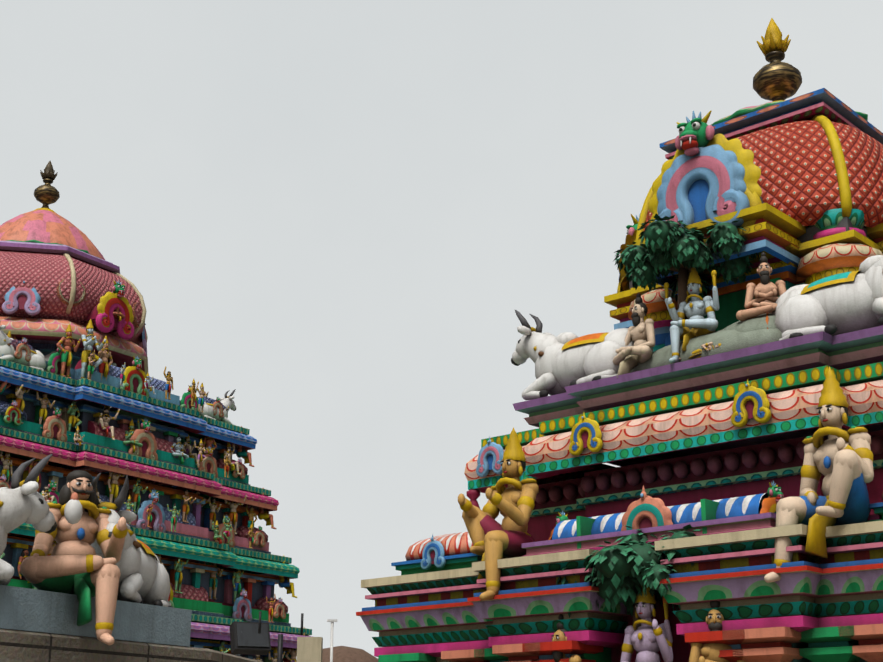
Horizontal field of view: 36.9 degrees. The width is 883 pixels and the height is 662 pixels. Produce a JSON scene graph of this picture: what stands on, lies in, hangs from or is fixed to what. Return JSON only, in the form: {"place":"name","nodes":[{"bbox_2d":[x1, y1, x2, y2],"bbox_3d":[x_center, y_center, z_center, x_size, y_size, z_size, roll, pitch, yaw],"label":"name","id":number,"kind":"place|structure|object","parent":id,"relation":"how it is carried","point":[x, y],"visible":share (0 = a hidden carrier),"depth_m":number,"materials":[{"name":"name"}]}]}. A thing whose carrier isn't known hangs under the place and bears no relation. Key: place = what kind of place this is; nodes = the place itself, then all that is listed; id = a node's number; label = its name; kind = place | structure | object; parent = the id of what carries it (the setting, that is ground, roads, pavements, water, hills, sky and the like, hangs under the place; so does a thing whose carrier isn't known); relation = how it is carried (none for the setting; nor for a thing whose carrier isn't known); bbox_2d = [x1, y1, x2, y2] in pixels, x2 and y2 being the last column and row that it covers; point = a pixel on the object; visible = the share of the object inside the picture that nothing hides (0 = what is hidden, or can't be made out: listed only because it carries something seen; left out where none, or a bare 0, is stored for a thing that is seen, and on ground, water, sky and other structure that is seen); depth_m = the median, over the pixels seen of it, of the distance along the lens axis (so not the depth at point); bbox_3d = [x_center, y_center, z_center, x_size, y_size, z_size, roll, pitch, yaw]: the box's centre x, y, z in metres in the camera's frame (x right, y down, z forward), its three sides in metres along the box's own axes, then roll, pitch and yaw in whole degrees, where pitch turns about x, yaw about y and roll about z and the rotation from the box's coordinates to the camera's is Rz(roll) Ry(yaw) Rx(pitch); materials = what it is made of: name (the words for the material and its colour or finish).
{"place":"outdoors","nodes":[
{"label":"outdoors","id":0,"kind":"place"},
{"bbox_2d":[0,0,882,659],"label":"sky","id":1,"kind":"structure","parent":0,"point":[337,216],"materials":[{"name":"grey"}]},
{"label":"ground","id":2,"kind":"structure","parent":0,"visible":0},
{"bbox_2d":[0,161,312,661],"bbox_3d":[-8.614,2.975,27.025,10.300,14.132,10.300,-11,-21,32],"label":"temple tower","id":3,"kind":"structure","parent":2,"relation":"on","point":[58,274],"depth_m":25.91,"materials":[{"name":"multicoloured stone"}]},
{"bbox_2d":[0,303,304,661],"bbox_3d":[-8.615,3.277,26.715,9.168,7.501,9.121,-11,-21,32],"label":"statues","id":4,"kind":"object","parent":3,"relation":"attached to","point":[39,359],"visible":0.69,"depth_m":25.06,"materials":[{"name":"multicoloured stone"}]},
{"bbox_2d":[0,585,377,661],"bbox_3d":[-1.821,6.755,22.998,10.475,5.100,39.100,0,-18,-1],"label":"rooftop wall","id":5,"kind":"structure","parent":2,"relation":"on","point":[36,625],"depth_m":7.99,"materials":[{"name":"grey concrete"}]},
{"bbox_2d":[0,454,173,644],"bbox_3d":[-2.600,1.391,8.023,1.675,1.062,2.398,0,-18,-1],"label":"statues","id":6,"kind":"object","parent":5,"relation":"on","point":[104,556],"visible":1,"depth_m":7.71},
{"bbox_2d":[356,18,882,661],"bbox_3d":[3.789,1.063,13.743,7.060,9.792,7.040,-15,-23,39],"label":"temple tower","id":7,"kind":"structure","parent":2,"relation":"on","point":[710,448],"depth_m":11.96,"materials":[{"name":"multicoloured stone"}]},
{"bbox_2d":[458,214,882,661],"bbox_3d":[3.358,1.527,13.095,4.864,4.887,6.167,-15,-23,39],"label":"statues","id":8,"kind":"object","parent":7,"relation":"attached to","point":[630,571],"visible":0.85,"depth_m":11.82,"materials":[{"name":"multicoloured stone"}]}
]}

